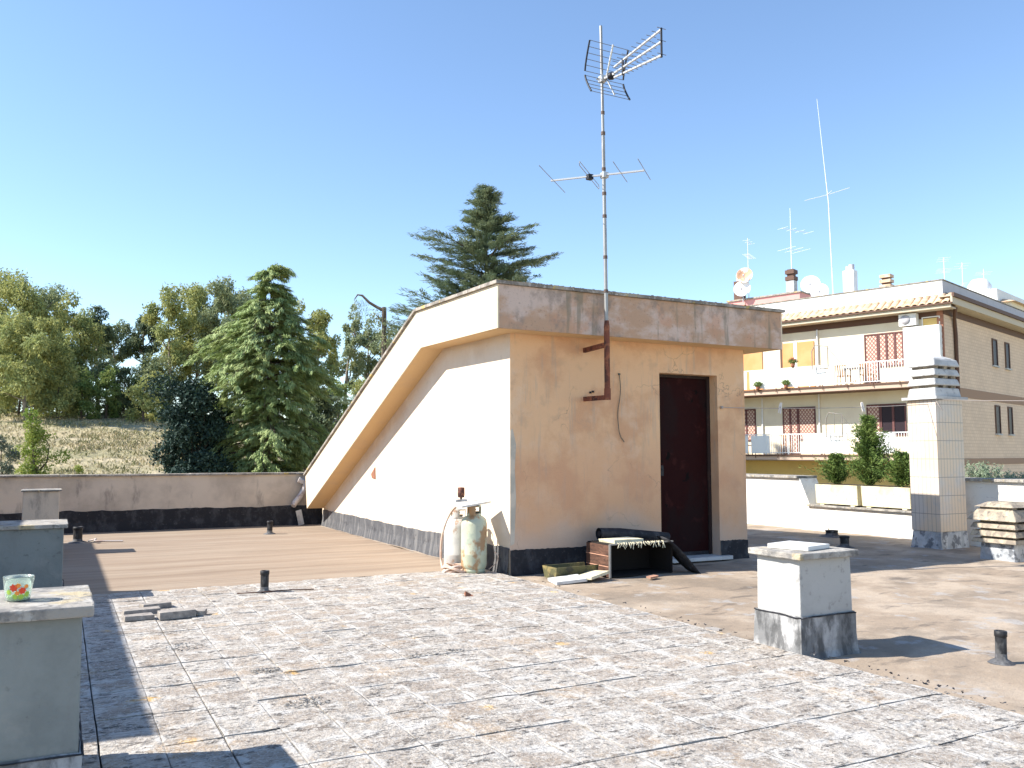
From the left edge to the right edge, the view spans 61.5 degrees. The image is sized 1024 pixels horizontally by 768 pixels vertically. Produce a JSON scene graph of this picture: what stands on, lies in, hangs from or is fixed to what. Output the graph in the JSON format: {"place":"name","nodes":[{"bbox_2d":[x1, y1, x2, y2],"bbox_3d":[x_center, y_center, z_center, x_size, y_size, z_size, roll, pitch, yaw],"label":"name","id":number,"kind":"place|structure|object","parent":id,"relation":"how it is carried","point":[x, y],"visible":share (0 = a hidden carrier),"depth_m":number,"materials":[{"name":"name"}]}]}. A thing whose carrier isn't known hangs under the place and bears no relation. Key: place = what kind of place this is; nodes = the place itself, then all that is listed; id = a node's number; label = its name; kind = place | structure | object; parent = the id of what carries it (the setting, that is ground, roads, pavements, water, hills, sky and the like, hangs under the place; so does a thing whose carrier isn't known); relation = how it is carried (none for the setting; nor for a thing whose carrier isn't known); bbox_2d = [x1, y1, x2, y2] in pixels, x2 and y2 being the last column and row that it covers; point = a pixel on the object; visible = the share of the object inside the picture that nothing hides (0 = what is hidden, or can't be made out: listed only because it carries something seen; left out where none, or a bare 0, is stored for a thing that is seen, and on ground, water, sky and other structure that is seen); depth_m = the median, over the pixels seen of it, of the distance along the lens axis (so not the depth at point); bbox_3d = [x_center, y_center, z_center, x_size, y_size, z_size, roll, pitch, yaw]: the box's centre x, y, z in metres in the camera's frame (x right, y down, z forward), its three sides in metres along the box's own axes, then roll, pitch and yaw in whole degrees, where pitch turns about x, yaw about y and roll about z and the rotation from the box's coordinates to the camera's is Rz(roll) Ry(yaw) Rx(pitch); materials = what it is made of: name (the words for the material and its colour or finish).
{"place":"outdoors","nodes":[
{"label":"outdoors","id":0,"kind":"place"},
{"bbox_2d":[0,410,336,476],"bbox_3d":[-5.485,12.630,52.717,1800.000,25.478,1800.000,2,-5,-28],"label":"ground","id":1,"kind":"structure","parent":0,"point":[90,456],"depth_m":73.15,"materials":[{"name":"beige plant"}]},
{"bbox_2d":[0,435,19,474],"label":"olive tree","id":2,"kind":"object","parent":1,"relation":"on","point":[6,468],"visible":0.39,"depth_m":39.74,"materials":[{"name":"green plant"}]},
{"bbox_2d":[0,356,50,415],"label":"tree","id":3,"kind":"object","parent":1,"relation":"on","point":[12,409],"visible":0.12,"depth_m":88.07,"materials":[{"name":"green plant"}]},
{"bbox_2d":[9,407,71,474],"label":"tree","id":4,"kind":"object","parent":1,"relation":"on","point":[33,438],"visible":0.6,"depth_m":43.76,"materials":[{"name":"green plant"}]},
{"bbox_2d":[0,310,81,419],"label":"eucalyptus","id":5,"kind":"object","parent":1,"relation":"on","point":[24,383],"visible":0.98,"depth_m":83.96,"materials":[{"name":"green plant"}]},
{"bbox_2d":[0,267,81,409],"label":"eucalyptus","id":6,"kind":"object","parent":1,"relation":"on","point":[12,289],"visible":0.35,"depth_m":91.94,"materials":[{"name":"green plant"}]},
{"bbox_2d":[30,369,79,419],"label":"tree","id":7,"kind":"object","parent":1,"relation":"on","point":[66,404],"visible":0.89,"depth_m":85.46,"materials":[{"name":"green plant"}]},
{"bbox_2d":[17,282,98,400],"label":"eucalyptus","id":8,"kind":"object","parent":1,"relation":"on","point":[53,296],"visible":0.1,"depth_m":100.41,"materials":[{"name":"green plant"}]},
{"bbox_2d":[48,300,109,412],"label":"eucalyptus","id":9,"kind":"object","parent":1,"relation":"on","point":[85,350],"visible":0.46,"depth_m":97.05,"materials":[{"name":"green plant"}]},
{"bbox_2d":[62,367,101,418],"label":"tree","id":10,"kind":"object","parent":1,"relation":"on","point":[85,387],"visible":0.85,"depth_m":87.98,"materials":[{"name":"green plant"}]},
{"bbox_2d":[68,353,120,415],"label":"tree","id":11,"kind":"object","parent":1,"relation":"on","point":[100,366],"visible":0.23,"depth_m":94.12,"materials":[{"name":"green plant"}]},
{"bbox_2d":[81,304,116,403],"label":"eucalyptus","id":12,"kind":"object","parent":1,"relation":"on","point":[98,315],"visible":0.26,"depth_m":104.84,"materials":[{"name":"green plant"}]},
{"bbox_2d":[91,363,126,417],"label":"tree","id":13,"kind":"object","parent":1,"relation":"on","point":[103,383],"visible":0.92,"depth_m":89.96,"materials":[{"name":"green plant"}]},
{"bbox_2d":[98,319,131,378],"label":"eucalyptus","id":14,"kind":"object","parent":1,"relation":"on","point":[118,358],"visible":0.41,"depth_m":108.08,"materials":[{"name":"green plant"}]},
{"bbox_2d":[108,366,140,417],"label":"tree","id":15,"kind":"object","parent":1,"relation":"on","point":[122,373],"visible":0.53,"depth_m":92.03,"materials":[{"name":"green plant"}]},
{"bbox_2d":[120,314,163,361],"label":"eucalyptus","id":16,"kind":"object","parent":1,"relation":"on","point":[134,342],"visible":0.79,"depth_m":104.07,"materials":[{"name":"green plant"}]},
{"bbox_2d":[122,371,164,422],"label":"tree","id":17,"kind":"object","parent":1,"relation":"on","point":[146,403],"visible":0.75,"depth_m":87.69,"materials":[{"name":"green plant"}]},
{"bbox_2d":[121,350,184,415],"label":"tree","id":18,"kind":"object","parent":1,"relation":"on","point":[158,360],"visible":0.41,"depth_m":95.06,"materials":[{"name":"green plant"}]},
{"bbox_2d":[138,281,205,404],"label":"eucalyptus","id":19,"kind":"object","parent":1,"relation":"on","point":[172,303],"visible":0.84,"depth_m":95.21,"materials":[{"name":"green plant"}]},
{"bbox_2d":[138,368,237,473],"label":"holm oak","id":20,"kind":"object","parent":1,"relation":"on","point":[188,420],"visible":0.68,"depth_m":42.29,"materials":[{"name":"green plant"}]},
{"bbox_2d":[158,282,234,392],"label":"eucalyptus","id":21,"kind":"object","parent":1,"relation":"on","point":[198,298],"visible":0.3,"depth_m":100.30,"materials":[{"name":"green plant"}]},
{"bbox_2d":[206,405,241,467],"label":"holm oak","id":22,"kind":"object","parent":1,"relation":"on","point":[224,415],"visible":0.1,"depth_m":45.87,"materials":[{"name":"green plant"}]},
{"bbox_2d":[188,274,260,398],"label":"eucalyptus","id":23,"kind":"object","parent":1,"relation":"on","point":[225,297],"visible":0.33,"depth_m":96.94,"materials":[{"name":"green plant"}]},
{"bbox_2d":[181,263,347,472],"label":"cedar","id":24,"kind":"object","parent":1,"relation":"on","point":[262,382],"visible":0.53,"depth_m":44.02,"materials":[{"name":"green plant"}]},
{"bbox_2d":[275,299,341,401],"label":"eucalyptus","id":25,"kind":"object","parent":1,"relation":"on","point":[318,319],"visible":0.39,"depth_m":97.47,"materials":[{"name":"green plant"}]},
{"bbox_2d":[280,360,343,471],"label":"tree","id":26,"kind":"object","parent":1,"relation":"on","point":[328,412],"visible":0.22,"depth_m":51.54,"materials":[{"name":"green plant"}]},
{"bbox_2d":[328,381,351,432],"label":"tree","id":27,"kind":"object","parent":1,"relation":"on","point":[343,386],"visible":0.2,"depth_m":90.37,"materials":[{"name":"green plant"}]},
{"bbox_2d":[336,303,367,411],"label":"eucalyptus","id":28,"kind":"object","parent":1,"relation":"on","point":[352,329],"visible":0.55,"depth_m":104.44,"materials":[{"name":"green plant"}]},
{"bbox_2d":[340,318,381,388],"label":"eucalyptus","id":29,"kind":"object","parent":1,"relation":"on","point":[369,343],"visible":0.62,"depth_m":101.79,"materials":[{"name":"green plant"}]},
{"bbox_2d":[353,294,398,356],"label":"bare tree","id":30,"kind":"object","parent":1,"relation":"on","point":[385,333],"visible":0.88,"depth_m":60.50,"materials":[{"name":"green plant"}]},
{"bbox_2d":[328,183,563,404],"bbox_3d":[-0.786,1.782,38.174,13.543,21.921,13.210,2,-5,-28],"label":"blue cedar","id":31,"kind":"object","parent":1,"relation":"on","point":[485,220],"visible":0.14,"depth_m":37.81,"materials":[{"name":"green plant"}]},
{"bbox_2d":[743,279,1023,485],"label":"apartment building","id":32,"kind":"structure","parent":1,"relation":"on","point":[887,333],"depth_m":38.23,"materials":[{"name":"white paint"}]},
{"bbox_2d":[745,409,755,440],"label":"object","id":33,"kind":"structure","parent":32,"relation":"in","point":[750,414],"depth_m":41.31,"materials":[{"name":"metal"}]},
{"bbox_2d":[726,290,810,304],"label":"roof block","id":34,"kind":"structure","parent":32,"relation":"on","point":[776,297],"depth_m":46.65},
{"bbox_2d":[734,282,750,301],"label":"satellite dish","id":35,"kind":"object","parent":34,"relation":"on","point":[741,289],"visible":1,"depth_m":47.66,"materials":[{"name":"metal"}]},
{"bbox_2d":[736,268,752,282],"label":"satellite dish","id":36,"kind":"object","parent":34,"relation":"on","point":[743,275],"visible":1,"depth_m":47.74,"materials":[{"name":"metal"}]},
{"bbox_2d":[785,269,797,291],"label":"rooftop chimney","id":37,"kind":"object","parent":34,"relation":"on","point":[791,279],"visible":0.95,"depth_m":46.37,"materials":[{"name":"paint"}]},
{"bbox_2d":[782,407,798,453],"bbox_3d":[12.901,2.166,39.815,0.059,2.160,0.760,5,-7,-44],"label":"window frame","id":38,"kind":"structure","parent":32,"relation":"in","point":[790,416],"depth_m":39.80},
{"bbox_2d":[798,406,815,439],"bbox_3d":[13.468,1.799,39.263,0.059,1.520,0.830,5,-7,-44],"label":"window frame","id":39,"kind":"structure","parent":32,"relation":"in","point":[806,417],"depth_m":39.29,"materials":[{"name":"metal"}]},
{"bbox_2d":[800,276,819,296],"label":"satellite dish","id":40,"kind":"object","parent":32,"relation":"on","point":[808,283],"visible":0.91,"depth_m":42.20,"materials":[{"name":"metal"}]},
{"bbox_2d":[810,283,828,296],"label":"satellite dish","id":41,"kind":"object","parent":32,"relation":"on","point":[819,289],"visible":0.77,"depth_m":41.63,"materials":[{"name":"metal"}]},
{"bbox_2d":[805,103,849,293],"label":"whip antenna","id":42,"kind":"object","parent":32,"relation":"on","point":[828,208],"visible":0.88,"depth_m":40.81,"materials":[{"name":"metal"}]},
{"bbox_2d":[843,264,857,291],"bbox_3d":[15.563,-4.488,39.546,0.420,2.000,0.500,5,-7,-44],"label":"rooftop chimney","id":43,"kind":"object","parent":32,"relation":"on","point":[850,280],"visible":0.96,"depth_m":39.43,"materials":[{"name":"white paint"}]},
{"bbox_2d":[864,334,879,382],"bbox_3d":[15.607,-1.054,37.316,0.059,2.230,0.590,5,-7,-44],"label":"window frame","id":44,"kind":"structure","parent":32,"relation":"in","point":[870,340],"depth_m":37.32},
{"bbox_2d":[866,404,880,433],"bbox_3d":[15.607,1.951,37.070,0.059,2.140,0.590,5,-7,-44],"label":"window frame","id":45,"kind":"structure","parent":32,"relation":"in","point":[875,411],"depth_m":37.06,"materials":[{"name":"metal"}]},
{"bbox_2d":[879,274,893,286],"bbox_3d":[16.720,-4.227,38.344,0.420,1.282,0.480,5,-7,-44],"label":"rooftop chimney","id":46,"kind":"object","parent":32,"relation":"on","point":[886,280],"visible":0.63,"depth_m":38.25,"materials":[{"name":"concrete"}]},
{"bbox_2d":[878,331,903,366],"bbox_3d":[16.194,-1.486,36.752,0.059,1.460,1.060,5,-7,-44],"label":"window frame","id":47,"kind":"structure","parent":32,"relation":"in","point":[890,344],"depth_m":36.75,"materials":[{"name":"brown metal"}]},
{"bbox_2d":[880,403,906,434],"bbox_3d":[16.194,1.509,36.507,0.059,1.350,1.060,5,-7,-44],"label":"window frame","id":48,"kind":"structure","parent":32,"relation":"in","point":[893,417],"depth_m":36.48,"materials":[{"name":"brown wood"}]},
{"bbox_2d":[991,338,999,367],"bbox_3d":[22.334,-1.429,39.725,0.810,1.310,0.099,5,-7,-44],"label":"window frame","id":49,"kind":"structure","parent":32,"relation":"in","point":[995,363],"depth_m":39.74,"materials":[{"name":"metal"}]},
{"bbox_2d":[994,405,1002,434],"bbox_3d":[22.334,1.661,39.472,0.810,1.370,0.099,5,-7,-44],"label":"window frame","id":50,"kind":"structure","parent":32,"relation":"in","point":[998,428],"depth_m":39.49,"materials":[{"name":"metal"}]},
{"bbox_2d":[1004,342,1011,370],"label":"window frame","id":51,"kind":"structure","parent":32,"relation":"in","point":[1006,345],"depth_m":41.04,"materials":[{"name":"metal"}]},
{"bbox_2d":[1007,407,1014,435],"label":"window frame","id":52,"kind":"structure","parent":32,"relation":"in","point":[1009,409],"depth_m":40.79,"materials":[{"name":"metal"}]},
{"bbox_2d":[975,288,1023,303],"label":"building","id":53,"kind":"structure","parent":1,"relation":"on","point":[997,294],"depth_m":61.53,"materials":[{"name":"white paint"}]},
{"bbox_2d":[967,279,991,290],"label":"water tank","id":54,"kind":"object","parent":53,"relation":"on","point":[976,284],"visible":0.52,"depth_m":62.21,"materials":[{"name":"plastic"}]},
{"bbox_2d":[0,0,1023,418],"label":"sky","id":55,"kind":"structure","parent":0,"point":[145,144],"materials":[{"name":"blue"}]},
{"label":"building block","id":56,"kind":"structure","parent":0,"visible":0},
{"bbox_2d":[0,472,321,533],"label":"parapet wall","id":57,"kind":"structure","parent":56,"relation":"on","point":[91,503],"depth_m":14.44,"materials":[{"name":"beige paint"}]},
{"bbox_2d":[291,477,305,506],"bbox_3d":[-3.801,1.933,15.373,0.322,0.534,0.144,4,-6,-39],"label":"drain pipe","id":58,"kind":"object","parent":57,"relation":"attached to","point":[298,498],"visible":0.93,"depth_m":15.36,"materials":[{"name":"plastic"}]},
{"bbox_2d":[746,474,1023,546],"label":"white parapet","id":59,"kind":"structure","parent":56,"relation":"on","point":[788,501],"depth_m":14.08,"materials":[{"name":"white paint"}]},
{"bbox_2d":[815,483,862,506],"bbox_3d":[5.408,1.814,14.077,0.309,0.345,0.860,2,-5,-28],"label":"planter","id":60,"kind":"object","parent":59,"relation":"on","point":[840,494],"visible":0.82,"depth_m":13.96,"materials":[{"name":"concrete"}]},
{"bbox_2d":[798,451,851,483],"bbox_3d":[5.319,1.399,14.140,0.926,0.621,0.800,2,-5,-28],"label":"conifer","id":61,"kind":"object","parent":60,"relation":"in","point":[833,471],"visible":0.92,"depth_m":14.17,"materials":[{"name":"green plant"}]},
{"bbox_2d":[861,485,910,509],"bbox_3d":[5.847,1.746,13.243,0.309,0.345,0.890,2,-5,-28],"label":"planter","id":62,"kind":"object","parent":59,"relation":"on","point":[884,496],"visible":0.75,"depth_m":13.15,"materials":[{"name":"concrete"}]},
{"bbox_2d":[834,414,900,484],"bbox_3d":[5.655,1.068,13.691,0.980,1.206,1.091,-1,-5,13],"label":"conifer","id":63,"kind":"object","parent":62,"relation":"in","point":[869,443],"visible":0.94,"depth_m":13.57,"materials":[{"name":"green plant"}]},
{"bbox_2d":[863,449,909,486],"bbox_3d":[5.886,1.299,13.066,0.920,0.644,0.981,0,-5,0],"label":"conifer","id":64,"kind":"object","parent":62,"relation":"in","point":[898,467],"visible":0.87,"depth_m":13.05,"materials":[{"name":"green plant"}]},
{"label":"roof slab","id":65,"kind":"structure","parent":56,"relation":"on","visible":0},
{"bbox_2d":[62,524,443,593],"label":"roof deck","id":66,"kind":"structure","parent":65,"relation":"on","point":[151,560],"depth_m":10.42,"materials":[{"name":"brown wood"}]},
{"bbox_2d":[0,519,67,589],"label":"chimney","id":67,"kind":"object","parent":66,"relation":"on","point":[35,547],"visible":0.59,"depth_m":7.28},
{"bbox_2d":[21,488,61,519],"bbox_3d":[-6.086,1.771,11.098,0.464,0.820,0.494,2,-5,-28],"label":"chimney","id":68,"kind":"object","parent":66,"relation":"on","point":[40,504],"visible":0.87,"depth_m":10.92,"materials":[{"name":"grey concrete"}]},
{"bbox_2d":[68,526,86,543],"bbox_3d":[-6.211,2.166,12.303,0.288,0.250,0.284,2,-5,-28],"label":"vent pipe","id":69,"kind":"object","parent":66,"relation":"on","point":[77,533],"visible":0.92,"depth_m":12.25,"materials":[{"name":"metal"}]},
{"bbox_2d":[444,508,465,565],"bbox_3d":[-0.585,1.687,9.329,0.304,0.660,0.304,2,-5,-28],"label":"gas cylinder","id":70,"kind":"object","parent":66,"relation":"on","point":[452,543],"visible":0.5,"depth_m":9.20,"materials":[{"name":"paint"}]},
{"bbox_2d":[80,569,1023,767],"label":"tile paving","id":71,"kind":"structure","parent":66,"relation":"on","point":[351,727],"depth_m":4.43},
{"bbox_2d":[0,585,93,767],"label":"chimney","id":72,"kind":"object","parent":71,"relation":"on","point":[40,662],"visible":1,"depth_m":3.03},
{"bbox_2d":[3,574,34,601],"bbox_3d":[-1.831,0.757,3.189,0.103,0.089,0.103,2,-5,-28],"label":"glass bowl","id":73,"kind":"object","parent":72,"relation":"on","point":[18,587],"visible":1,"depth_m":3.15,"materials":[{"name":"multicoloured"}]},
{"bbox_2d":[123,612,154,621],"bbox_3d":[-2.762,1.723,6.360,0.205,0.040,0.114,3,-5,-32],"label":"loose brick","id":74,"kind":"object","parent":71,"relation":"on","point":[139,616],"visible":1,"depth_m":6.32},
{"bbox_2d":[122,606,160,614],"bbox_3d":[-2.841,1.743,6.598,0.262,0.044,0.114,3,-5,-30],"label":"loose brick","id":75,"kind":"object","parent":71,"relation":"on","point":[153,609],"visible":0.66,"depth_m":6.57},
{"bbox_2d":[139,600,171,607],"bbox_3d":[-2.843,1.765,6.857,0.226,0.045,0.116,4,-6,-39],"label":"loose brick","id":76,"kind":"object","parent":71,"relation":"on","point":[164,604],"visible":0.76,"depth_m":6.83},
{"bbox_2d":[157,608,195,619],"bbox_3d":[-2.512,1.723,6.445,0.260,0.057,0.115,3,-5,-31],"label":"loose brick","id":77,"kind":"object","parent":71,"relation":"on","point":[176,614],"visible":1,"depth_m":6.41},
{"bbox_2d":[257,570,270,593],"bbox_3d":[-2.200,1.770,7.647,0.173,0.220,0.170,2,-5,-28],"label":"vent pipe","id":78,"kind":"object","parent":71,"relation":"on","point":[264,582],"visible":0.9,"depth_m":7.62,"materials":[{"name":"metal"}]},
{"bbox_2d":[166,642,469,707],"bbox_3d":[-1.284,1.614,4.837,1.924,0.010,1.327,0,-5,6],"label":"rubble","id":79,"kind":"object","parent":71,"relation":"on","point":[278,669],"visible":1,"depth_m":4.87,"materials":[{"name":"concrete"}]},
{"bbox_2d":[461,505,486,572],"bbox_3d":[-0.398,1.614,8.986,0.273,0.685,0.273,2,-5,-28],"label":"gas cylinder","id":80,"kind":"object","parent":71,"relation":"on","point":[473,541],"visible":0.95,"depth_m":8.88,"materials":[{"name":"green paint"}]},
{"bbox_2d":[440,507,465,572],"bbox_3d":[-0.599,1.630,9.021,0.281,0.700,0.337,2,-5,-28],"label":"hose","id":81,"kind":"object","parent":80,"relation":"hanging from","point":[449,568],"visible":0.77,"depth_m":9.04,"materials":[{"name":"rubber"}]},
{"bbox_2d":[438,498,490,507],"bbox_3d":[-0.499,1.255,9.069,0.340,0.023,0.460,0,0,38],"label":"board","id":82,"kind":"object","parent":80,"relation":"on","point":[467,503],"visible":0.93,"depth_m":8.98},
{"bbox_2d":[140,582,842,767],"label":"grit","id":83,"kind":"object","parent":71,"relation":"on","point":[533,680],"visible":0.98,"depth_m":4.81,"materials":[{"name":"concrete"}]},
{"bbox_2d":[502,571,1023,707],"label":"crumbs","id":84,"kind":"object","parent":71,"relation":"on","point":[938,685],"visible":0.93,"depth_m":4.87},
{"bbox_2d":[315,524,1023,714],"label":"roof membrane","id":85,"kind":"object","parent":65,"relation":"on","point":[935,617],"visible":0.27,"depth_m":7.29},
{"bbox_2d":[303,279,784,575],"bbox_3d":[-0.178,0.787,12.907,3.970,3.097,7.690,2,-5,-28],"label":"stair penthouse","id":86,"kind":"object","parent":85,"relation":"on","point":[479,392],"visible":0.92,"depth_m":9.92,"materials":[{"name":"paint"}]},
{"bbox_2d":[583,25,610,400],"bbox_3d":[0.912,-1.872,9.492,0.094,4.120,0.473,2,-5,-28],"label":"antenna mast","id":87,"kind":"object","parent":86,"relation":"attached to","point":[605,345],"visible":1,"depth_m":9.27,"materials":[{"name":"metal"}]},
{"bbox_2d":[539,158,650,192],"bbox_3d":[0.923,-2.264,9.349,1.044,0.068,1.000,-2,-5,19],"label":"yagi aerial","id":88,"kind":"object","parent":87,"relation":"attached to","point":[603,174],"visible":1,"depth_m":9.33,"materials":[{"name":"metal"}]},
{"bbox_2d":[584,27,665,99],"bbox_3d":[1.227,-3.422,8.990,0.520,0.580,1.103,2,-5,-28],"label":"television aerial","id":89,"kind":"object","parent":87,"relation":"attached to","point":[607,77],"visible":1,"depth_m":9.15,"materials":[{"name":"grey metal"}]},
{"bbox_2d":[659,377,708,551],"bbox_3d":[2.020,0.958,10.264,0.786,2.065,0.095,2,-5,-28],"label":"door","id":90,"kind":"structure","parent":86,"relation":"in","point":[683,434],"depth_m":10.28,"materials":[{"name":"red paint"}]},
{"bbox_2d":[548,574,586,584],"bbox_3d":[0.544,1.920,8.443,0.326,0.033,0.231,-3,-1,-20],"label":"tile slab","id":91,"kind":"object","parent":85,"relation":"on","point":[567,579],"depth_m":8.38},
{"bbox_2d":[580,570,608,579],"bbox_3d":[0.791,1.911,8.596,0.236,0.036,0.324,-10,-4,40],"label":"tile slab","id":92,"kind":"object","parent":91,"relation":"on","point":[591,574],"depth_m":8.57,"materials":[{"name":"beige stone"}]},
{"bbox_2d":[542,562,598,577],"bbox_3d":[0.599,1.905,8.776,0.520,0.115,0.260,3,-5,-32],"label":"trough","id":93,"kind":"object","parent":85,"relation":"on","point":[557,570],"visible":0.85,"depth_m":8.69,"materials":[{"name":"plastic"}]},
{"bbox_2d":[586,538,672,577],"bbox_3d":[1.249,1.830,9.115,0.818,0.340,0.439,2,-5,-28],"label":"wooden crate","id":94,"kind":"object","parent":85,"relation":"on","point":[614,560],"visible":0.86,"depth_m":9.24,"materials":[{"name":"brown wood"}]},
{"bbox_2d":[599,537,643,543],"bbox_3d":[1.152,1.644,9.064,0.405,0.040,0.263,3,-6,-34],"label":"foam board","id":95,"kind":"object","parent":94,"relation":"on","point":[615,540],"visible":0.94,"depth_m":8.98,"materials":[{"name":"plastic"}]},
{"bbox_2d":[596,528,669,539],"bbox_3d":[1.327,1.645,9.382,0.898,0.182,0.124,2,-5,-26],"label":"felt roll","id":96,"kind":"object","parent":94,"relation":"on","point":[601,533],"visible":0.78,"depth_m":9.29,"materials":[{"name":"black fabric"}]},
{"bbox_2d":[657,536,700,573],"bbox_3d":[1.777,1.823,9.177,0.416,0.393,0.194,1,-5,-11],"label":"felt sheet","id":97,"kind":"object","parent":85,"relation":"on","point":[682,558],"visible":0.95,"depth_m":9.16,"materials":[{"name":"fabric"}]},
{"bbox_2d":[748,546,860,658],"bbox_3d":[1.893,1.399,5.569,0.540,0.660,0.461,2,-5,-28],"label":"chimney","id":98,"kind":"object","parent":85,"relation":"on","point":[804,607],"visible":0.92,"depth_m":5.42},
{"bbox_2d":[768,541,829,550],"bbox_3d":[1.871,1.056,5.615,0.270,0.028,0.290,4,-6,-41],"label":"loose slab","id":99,"kind":"object","parent":98,"relation":"on","point":[801,546],"depth_m":5.55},
{"bbox_2d":[902,356,968,549],"bbox_3d":[5.828,0.957,11.809,0.685,2.675,0.572,2,-5,-28],"label":"tall chimney","id":100,"kind":"object","parent":85,"relation":"on","point":[937,481],"visible":0.93,"depth_m":11.64,"materials":[{"name":"tile"}]},
{"bbox_2d":[720,404,924,408],"bbox_3d":[4.073,0.282,11.005,3.349,0.134,0.036,2,-5,-22],"label":"clothesline","id":101,"kind":"object","parent":100,"relation":"attached to","point":[721,407],"visible":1,"depth_m":10.87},
{"bbox_2d":[967,501,1023,561],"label":"vent cowl","id":102,"kind":"object","parent":85,"relation":"on","point":[1000,524],"visible":0.98,"depth_m":10.19,"materials":[{"name":"beige concrete"}]},
{"bbox_2d":[987,630,1015,665],"bbox_3d":[2.961,1.603,5.208,0.154,0.215,0.151,5,-6,-27],"label":"vent pipe","id":103,"kind":"object","parent":85,"relation":"on","point":[1000,658],"visible":0.95,"depth_m":5.18,"materials":[{"name":"grey metal"}]},
{"bbox_3d":[8.253,1.393,9.972,0.550,0.250,6.350,2,-5,-28],"label":"trough planter","id":104,"kind":"object","parent":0,"visible":0},
{"bbox_2d":[965,459,1010,477],"bbox_3d":[6.843,1.317,12.505,0.724,0.466,0.651,-2,-5,28],"label":"shrub","id":105,"kind":"object","parent":104,"relation":"in","point":[981,472],"visible":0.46,"depth_m":12.51,"materials":[{"name":"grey plant"}]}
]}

